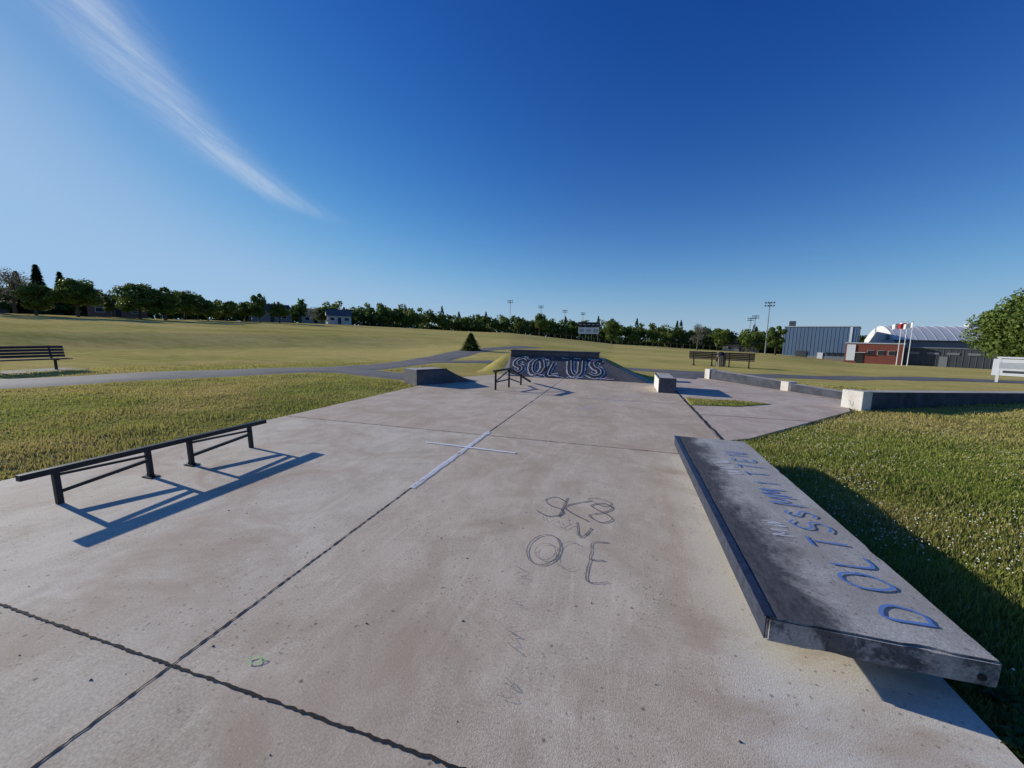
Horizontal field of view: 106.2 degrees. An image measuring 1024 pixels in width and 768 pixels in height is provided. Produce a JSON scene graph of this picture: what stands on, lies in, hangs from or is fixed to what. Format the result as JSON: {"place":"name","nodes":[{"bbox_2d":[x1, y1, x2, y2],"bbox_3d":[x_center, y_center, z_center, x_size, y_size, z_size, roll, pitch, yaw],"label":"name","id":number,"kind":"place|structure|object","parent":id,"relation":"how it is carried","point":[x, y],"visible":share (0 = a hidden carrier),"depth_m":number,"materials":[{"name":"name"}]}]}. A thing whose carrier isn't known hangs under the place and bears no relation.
{"place":"outdoors","nodes":[
{"label":"outdoors","id":0,"kind":"place"},
{"bbox_2d":[0,346,539,388],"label":"asphalt path","id":1,"kind":"structure","parent":0,"point":[74,380],"depth_m":14.46,"materials":[{"name":"grey asphalt"}]},
{"bbox_2d":[289,368,403,379],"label":"asphalt path","id":2,"kind":"structure","parent":0,"point":[382,374],"depth_m":16.02,"materials":[{"name":"grey asphalt"}]},
{"bbox_2d":[0,313,1023,764],"bbox_3d":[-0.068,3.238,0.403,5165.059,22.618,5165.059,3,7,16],"label":"grass ground","id":3,"kind":"structure","parent":0,"point":[102,341],"depth_m":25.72,"materials":[{"name":"green plant"}]},
{"bbox_2d":[0,267,16,296],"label":"bare tree","id":4,"kind":"object","parent":3,"relation":"on","point":[3,280],"visible":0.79,"depth_m":71.90,"materials":[{"name":"grey plant"}]},
{"bbox_2d":[0,304,32,313],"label":"house","id":5,"kind":"structure","parent":3,"relation":"on","point":[3,310],"depth_m":87.82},
{"bbox_2d":[0,270,35,313],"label":"bare tree","id":6,"kind":"object","parent":3,"relation":"on","point":[13,300],"visible":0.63,"depth_m":72.58,"materials":[{"name":"grey plant"}]},
{"bbox_2d":[9,271,31,313],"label":"spruce tree","id":7,"kind":"object","parent":3,"relation":"on","point":[20,308],"visible":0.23,"depth_m":89.08,"materials":[{"name":"green plant"}]},
{"bbox_2d":[10,282,57,314],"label":"maple tree","id":8,"kind":"object","parent":3,"relation":"on","point":[28,294],"visible":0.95,"depth_m":70.11,"materials":[{"name":"green plant"}]},
{"bbox_2d":[23,264,53,314],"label":"spruce tree","id":9,"kind":"object","parent":3,"relation":"on","point":[36,276],"visible":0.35,"depth_m":90.94,"materials":[{"name":"green plant"}]},
{"bbox_2d":[0,367,87,374],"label":"bench base pad","id":10,"kind":"object","parent":3,"relation":"on","point":[28,371],"visible":0.56,"depth_m":14.71,"materials":[{"name":"concrete"}]},
{"bbox_2d":[0,345,72,369],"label":"park bench","id":11,"kind":"object","parent":10,"relation":"on","point":[21,351],"visible":0.98,"depth_m":14.75,"materials":[{"name":"black paint"}]},
{"bbox_2d":[53,271,75,315],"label":"spruce tree","id":12,"kind":"object","parent":3,"relation":"on","point":[59,275],"visible":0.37,"depth_m":93.82,"materials":[{"name":"green plant"}]},
{"bbox_2d":[45,277,104,316],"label":"maple tree","id":13,"kind":"object","parent":3,"relation":"on","point":[77,293],"visible":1,"depth_m":72.41,"materials":[{"name":"green plant"}]},
{"bbox_2d":[100,296,120,316],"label":"maple tree","id":14,"kind":"object","parent":3,"relation":"on","point":[108,305],"visible":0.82,"depth_m":82.53,"materials":[{"name":"green plant"}]},
{"bbox_2d":[87,294,147,317],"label":"house","id":15,"kind":"structure","parent":3,"relation":"on","point":[97,311],"depth_m":90.99,"materials":[{"name":"grey"}]},
{"bbox_2d":[106,282,163,318],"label":"maple tree","id":16,"kind":"object","parent":3,"relation":"on","point":[132,299],"visible":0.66,"depth_m":78.88,"materials":[{"name":"green plant"}]},
{"bbox_2d":[140,286,181,319],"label":"maple tree","id":17,"kind":"object","parent":3,"relation":"on","point":[167,299],"visible":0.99,"depth_m":79.77,"materials":[{"name":"green plant"}]},
{"bbox_2d":[172,290,199,319],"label":"maple tree","id":18,"kind":"object","parent":3,"relation":"on","point":[188,299],"visible":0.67,"depth_m":90.36,"materials":[{"name":"green plant"}]},
{"bbox_2d":[194,300,219,320],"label":"maple tree","id":19,"kind":"object","parent":3,"relation":"on","point":[207,307],"visible":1,"depth_m":89.86,"materials":[{"name":"green plant"}]},
{"bbox_2d":[219,304,233,320],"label":"maple tree","id":20,"kind":"object","parent":3,"relation":"on","point":[227,310],"visible":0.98,"depth_m":95.43,"materials":[{"name":"green plant"}]},
{"bbox_2d":[236,302,252,321],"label":"maple tree","id":21,"kind":"object","parent":3,"relation":"on","point":[243,309],"visible":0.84,"depth_m":94.72,"materials":[{"name":"green plant"}]},
{"bbox_2d":[248,293,266,321],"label":"maple tree","id":22,"kind":"object","parent":3,"relation":"on","point":[258,305],"visible":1,"depth_m":94.08,"materials":[{"name":"green plant"}]},
{"bbox_2d":[246,302,291,322],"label":"house","id":23,"kind":"structure","parent":3,"relation":"on","point":[268,318],"depth_m":111.25,"materials":[{"name":"grey"}]},
{"bbox_2d":[267,303,290,322],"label":"maple tree","id":24,"kind":"object","parent":3,"relation":"on","point":[279,310],"visible":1,"depth_m":92.80,"materials":[{"name":"green plant"}]},
{"bbox_2d":[289,304,307,322],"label":"maple tree","id":25,"kind":"object","parent":3,"relation":"on","point":[300,312],"visible":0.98,"depth_m":110.54,"materials":[{"name":"green plant"}]},
{"bbox_2d":[305,306,319,323],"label":"bare tree","id":26,"kind":"object","parent":3,"relation":"on","point":[310,314],"visible":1,"depth_m":105.40,"materials":[{"name":"grey plant"}]},
{"bbox_2d":[302,309,325,323],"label":"house","id":27,"kind":"structure","parent":3,"relation":"on","point":[306,319],"depth_m":131.69,"materials":[{"name":"grey"}]},
{"bbox_2d":[325,307,352,324],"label":"house","id":28,"kind":"structure","parent":3,"relation":"on","point":[338,316],"depth_m":123.66,"materials":[{"name":"white paint"}]},
{"bbox_2d":[0,283,867,353],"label":"distant tree line","id":29,"kind":"object","parent":3,"relation":"on","point":[405,317],"visible":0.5,"depth_m":156.81,"materials":[{"name":"green plant"}]},
{"bbox_2d":[460,333,480,350],"bbox_3d":[-3.768,-3.821,35.542,2.319,1.802,2.427,3,7,16],"label":"spruce tree","id":30,"kind":"object","parent":3,"relation":"on","point":[469,344],"visible":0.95,"depth_m":35.29,"materials":[{"name":"green plant"}]},
{"bbox_2d":[0,374,1023,767],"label":"concrete pad","id":31,"kind":"object","parent":3,"relation":"on","point":[364,628],"visible":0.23,"depth_m":2.35,"materials":[{"name":"grey concrete"}]},
{"bbox_2d":[15,419,266,504],"bbox_3d":[-4.090,0.864,4.673,0.150,0.364,2.510,3,7,16],"label":"skate grind rail","id":32,"kind":"object","parent":31,"relation":"on","point":[55,472],"visible":1,"depth_m":4.26,"materials":[{"name":"black metal"}]},
{"bbox_2d":[0,379,678,767],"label":"pavement joint","id":33,"kind":"object","parent":31,"relation":"on","point":[370,735],"visible":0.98,"depth_m":1.86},
{"bbox_2d":[1,397,740,755],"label":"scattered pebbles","id":34,"kind":"object","parent":31,"relation":"on","point":[365,623],"visible":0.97,"depth_m":2.53,"materials":[{"name":"grey stone"}]},
{"bbox_2d":[248,497,612,698],"bbox_3d":[0.071,1.358,2.802,1.188,0.008,3.106,7,9,39],"label":"ground graffiti","id":35,"kind":"object","parent":31,"relation":"on","point":[261,658],"visible":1,"depth_m":3.18,"materials":[{"name":"grey paint"}]},
{"bbox_2d":[404,367,479,385],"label":"concrete kicker ramp","id":36,"kind":"structure","parent":31,"relation":"on","point":[423,376],"depth_m":13.32,"materials":[{"name":"grey concrete"}]},
{"bbox_2d":[409,431,515,487],"bbox_3d":[-0.622,0.999,5.567,1.369,0.002,2.507,0,7,-7],"label":"painted cross marking","id":37,"kind":"object","parent":31,"relation":"on","point":[437,468],"visible":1,"depth_m":5.44,"materials":[{"name":"white paint"}]},
{"bbox_2d":[493,368,530,389],"bbox_3d":[0.062,-0.242,13.075,0.061,0.650,2.485,5,8,30],"label":"skate handrail","id":38,"kind":"object","parent":31,"relation":"on","point":[513,371],"visible":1,"depth_m":12.76,"materials":[{"name":"grey metal"}]},
{"bbox_2d":[502,349,649,382],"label":"graffiti bank ramp","id":39,"kind":"structure","parent":31,"relation":"on","point":[582,365],"depth_m":16.52,"materials":[{"name":"paint"}]},
{"bbox_2d":[654,373,676,393],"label":"concrete grind block","id":40,"kind":"structure","parent":31,"relation":"on","point":[664,382],"depth_m":12.28,"materials":[{"name":"grey concrete"}]},
{"bbox_2d":[674,436,1001,686],"bbox_3d":[2.322,1.155,3.761,0.950,0.295,3.946,3,7,16],"label":"concrete manual pad","id":41,"kind":"object","parent":31,"relation":"on","point":[809,573],"visible":1,"depth_m":2.33,"materials":[{"name":"grey concrete"}]},
{"bbox_2d":[1,379,1023,670],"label":"clover flowers","id":42,"kind":"object","parent":3,"relation":"on","point":[779,469],"visible":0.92,"depth_m":4.52,"materials":[{"name":"white plant"}]},
{"bbox_2d":[513,316,523,333],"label":"maple tree","id":43,"kind":"object","parent":3,"relation":"on","point":[517,324],"visible":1,"depth_m":137.69,"materials":[{"name":"green plant"}]},
{"bbox_2d":[534,313,548,335],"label":"maple tree","id":44,"kind":"object","parent":3,"relation":"on","point":[540,321],"visible":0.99,"depth_m":146.58,"materials":[{"name":"green plant"}]},
{"bbox_2d":[476,354,648,379],"bbox_3d":[2.700,-1.013,19.179,9.250,0.923,6.500,3,7,16],"label":"grass mound","id":45,"kind":"object","parent":3,"relation":"on","point":[500,363],"depth_m":17.68,"materials":[{"name":"green plant"}]},
{"bbox_2d":[578,322,599,341],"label":"scoreboard","id":46,"kind":"object","parent":3,"relation":"on","point":[585,328],"visible":0.99,"depth_m":125.96,"materials":[{"name":"metal"}]},
{"bbox_2d":[603,318,619,343],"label":"maple tree","id":47,"kind":"object","parent":3,"relation":"on","point":[610,326],"visible":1,"depth_m":106.76,"materials":[{"name":"green plant"}]},
{"bbox_2d":[500,329,745,350],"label":"chain link fence","id":48,"kind":"object","parent":3,"relation":"on","point":[636,341],"visible":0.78,"depth_m":125.40,"materials":[{"name":"metal"}]},
{"bbox_2d":[690,324,710,349],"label":"bare tree","id":49,"kind":"object","parent":3,"relation":"on","point":[698,337],"visible":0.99,"depth_m":93.44,"materials":[{"name":"grey plant"}]},
{"bbox_2d":[689,351,716,365],"bbox_3d":[13.143,-1.766,26.479,1.700,0.971,0.694,5,8,31],"label":"park bench","id":50,"kind":"object","parent":3,"relation":"on","point":[707,354],"visible":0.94,"depth_m":26.27,"materials":[{"name":"black paint"}]},
{"bbox_2d":[715,352,725,366],"bbox_3d":[14.103,-1.672,25.965,0.620,0.980,0.616,3,7,16],"label":"litter bin","id":51,"kind":"object","parent":3,"relation":"on","point":[720,361],"visible":0.85,"depth_m":25.76,"materials":[{"name":"grey metal"}]},
{"bbox_2d":[724,352,754,367],"bbox_3d":[14.808,-1.552,25.068,1.700,0.971,0.694,5,8,31],"label":"park bench","id":52,"kind":"object","parent":3,"relation":"on","point":[750,356],"visible":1,"depth_m":24.86,"materials":[{"name":"black paint"}]},
{"bbox_2d":[723,339,758,352],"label":"house","id":53,"kind":"structure","parent":3,"relation":"on","point":[734,346],"depth_m":147.95,"materials":[{"name":"grey"}]},
{"bbox_2d":[704,369,796,390],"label":"concrete wall","id":54,"kind":"structure","parent":3,"relation":"on","point":[732,377],"depth_m":15.05,"materials":[{"name":"grey concrete"}]},
{"bbox_2d":[764,302,774,352],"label":"floodlight pole","id":55,"kind":"object","parent":3,"relation":"on","point":[769,305],"visible":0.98,"depth_m":103.20,"materials":[{"name":"metal"}]},
{"bbox_2d":[766,326,787,354],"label":"maple tree","id":56,"kind":"object","parent":3,"relation":"on","point":[774,338],"visible":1,"depth_m":88.15,"materials":[{"name":"green plant"}]},
{"bbox_2d":[790,384,842,398],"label":"concrete wall","id":57,"kind":"structure","parent":3,"relation":"on","point":[817,391],"depth_m":12.45,"materials":[{"name":"grey concrete"}]},
{"bbox_2d":[782,321,861,360],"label":"blue sports hall","id":58,"kind":"structure","parent":3,"relation":"on","point":[824,342],"depth_m":89.57,"materials":[{"name":"blue metal"}]},
{"bbox_2d":[892,321,902,364],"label":"flagpole","id":59,"kind":"object","parent":3,"relation":"on","point":[894,326],"visible":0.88,"depth_m":67.55,"materials":[{"name":"metal"}]},
{"bbox_2d":[897,322,907,365],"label":"flagpole","id":60,"kind":"object","parent":3,"relation":"on","point":[900,326],"visible":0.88,"depth_m":67.12,"materials":[{"name":"metal"}]},
{"bbox_2d":[903,321,913,365],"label":"flagpole","id":61,"kind":"object","parent":3,"relation":"on","point":[907,326],"visible":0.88,"depth_m":66.58,"materials":[{"name":"metal"}]},
{"bbox_2d":[844,342,998,368],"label":"brick annex","id":62,"kind":"object","parent":3,"relation":"on","point":[871,353],"visible":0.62,"depth_m":72.74,"materials":[{"name":"red brick"}]},
{"bbox_2d":[864,323,980,347],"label":"arena building","id":63,"kind":"structure","parent":3,"relation":"on","point":[938,336],"depth_m":85.54,"materials":[{"name":"metal"}]},
{"bbox_2d":[841,389,1023,410],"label":"concrete wall","id":64,"kind":"structure","parent":3,"relation":"on","point":[859,400],"depth_m":10.52,"materials":[{"name":"grey paint"}]},
{"bbox_2d":[843,526,1023,757],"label":"broadleaf weeds","id":65,"kind":"object","parent":3,"relation":"on","point":[1013,732],"visible":0.45,"depth_m":1.80,"materials":[{"name":"green plant"}]},
{"bbox_2d":[959,288,1023,359],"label":"maple tree","id":66,"kind":"object","parent":3,"relation":"on","point":[1001,331],"visible":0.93,"depth_m":34.60,"materials":[{"name":"green plant"}]},
{"bbox_2d":[991,357,1023,381],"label":"park bench","id":67,"kind":"object","parent":3,"relation":"on","point":[1010,366],"visible":0.95,"depth_m":19.61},
{"bbox_2d":[0,0,1023,339],"label":"sky","id":68,"kind":"structure","parent":0,"point":[707,163],"materials":[{"name":"blue"}]},
{"bbox_2d":[668,372,704,378],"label":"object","id":69,"kind":"structure","parent":0,"point":[691,375],"depth_m":18.29,"materials":[{"name":"grey concrete"}]},
{"bbox_2d":[412,360,1023,383],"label":"asphalt path","id":70,"kind":"structure","parent":0,"point":[853,378],"depth_m":19.92,"materials":[{"name":"grey asphalt"}]},
{"bbox_2d":[676,378,849,440],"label":"concrete plaza","id":71,"kind":"structure","parent":0,"point":[791,409],"depth_m":9.81,"materials":[{"name":"grey concrete"}]},
{"bbox_2d":[686,398,767,406],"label":"grass island","id":72,"kind":"structure","parent":71,"relation":"on","point":[717,400],"depth_m":10.43,"materials":[{"name":"green plant"}]},
{"bbox_2d":[676,390,821,439],"bbox_3d":[5.302,0.492,10.687,5.291,0.002,8.303,8,10,43],"label":"plaza joint","id":73,"kind":"object","parent":71,"relation":"on","point":[709,426],"visible":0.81,"depth_m":8.61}
]}

